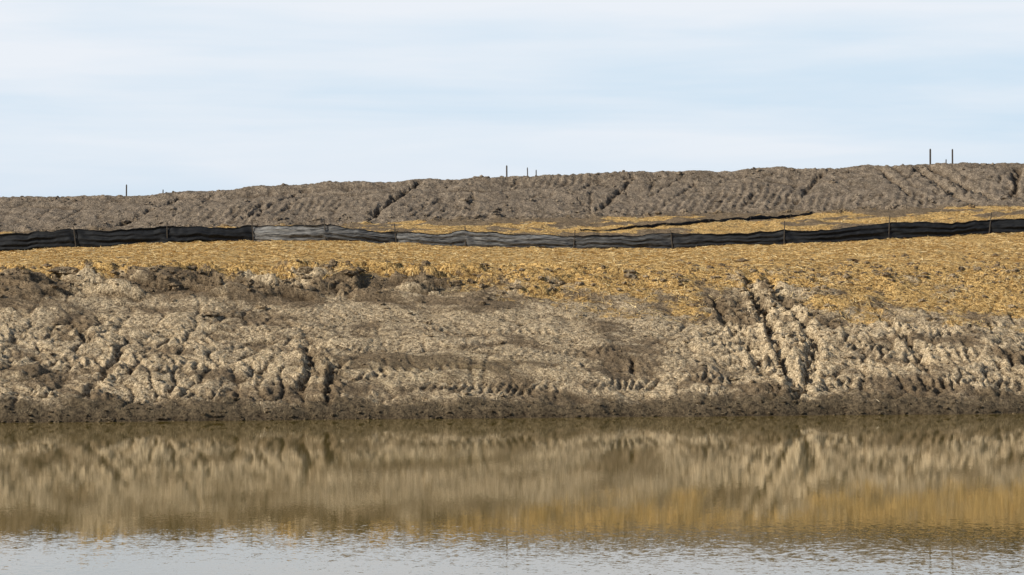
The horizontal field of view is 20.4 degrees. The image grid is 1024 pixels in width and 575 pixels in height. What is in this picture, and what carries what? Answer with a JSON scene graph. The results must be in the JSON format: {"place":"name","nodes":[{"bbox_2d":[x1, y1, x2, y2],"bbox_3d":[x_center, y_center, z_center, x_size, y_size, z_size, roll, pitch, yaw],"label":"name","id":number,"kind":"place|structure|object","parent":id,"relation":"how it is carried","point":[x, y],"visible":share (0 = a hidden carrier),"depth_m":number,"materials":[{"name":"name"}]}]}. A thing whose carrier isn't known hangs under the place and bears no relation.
{"place":"outdoors","nodes":[
{"label":"outdoors","id":0,"kind":"place"},
{"bbox_2d":[0,162,1023,422],"bbox_3d":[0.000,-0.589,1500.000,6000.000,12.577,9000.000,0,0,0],"label":"ground","id":1,"kind":"structure","parent":0,"point":[926,380],"depth_m":99.30,"materials":[{"name":"soil"}]},
{"bbox_2d":[0,205,1023,336],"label":"straw mulch","id":2,"kind":"object","parent":1,"relation":"on","point":[165,257],"visible":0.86,"depth_m":112.66,"materials":[{"name":"yellow plant"}]},
{"bbox_2d":[0,212,1023,251],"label":"silt fence","id":3,"kind":"object","parent":1,"relation":"on","point":[68,237],"visible":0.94,"depth_m":123.91,"materials":[{"name":"black fabric"}]},
{"bbox_2d":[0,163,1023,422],"bbox_3d":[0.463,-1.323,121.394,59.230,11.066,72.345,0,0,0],"label":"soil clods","id":4,"kind":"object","parent":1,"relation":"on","point":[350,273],"visible":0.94,"depth_m":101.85,"materials":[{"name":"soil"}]},
{"bbox_2d":[0,268,1023,412],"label":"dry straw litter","id":5,"kind":"object","parent":1,"relation":"on","point":[457,344],"visible":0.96,"depth_m":95.85,"materials":[{"name":"beige plant"}]},
{"bbox_2d":[3,382,1023,416],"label":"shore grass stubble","id":6,"kind":"object","parent":1,"relation":"on","point":[503,402],"visible":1,"depth_m":89.85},
{"bbox_2d":[580,211,812,230],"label":"silt fence","id":7,"kind":"object","parent":1,"relation":"on","point":[758,217],"visible":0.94,"depth_m":141.47,"materials":[{"name":"black fabric"}]},
{"bbox_2d":[819,208,851,213],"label":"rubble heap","id":8,"kind":"object","parent":1,"relation":"on","point":[839,211],"visible":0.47,"depth_m":146.98,"materials":[{"name":"soil"}]},
{"bbox_2d":[929,149,930,163],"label":"wooden stake","id":9,"kind":"object","parent":1,"relation":"on","point":[929,156],"visible":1,"depth_m":156.87,"materials":[{"name":"grey wood"}]},
{"bbox_2d":[0,413,1023,574],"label":"pond water","id":10,"kind":"structure","parent":0,"point":[941,494],"depth_m":55.80,"materials":[{"name":"brown liquid"}]},
{"bbox_2d":[0,0,1023,196],"label":"sky","id":11,"kind":"structure","parent":0,"point":[98,97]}
]}

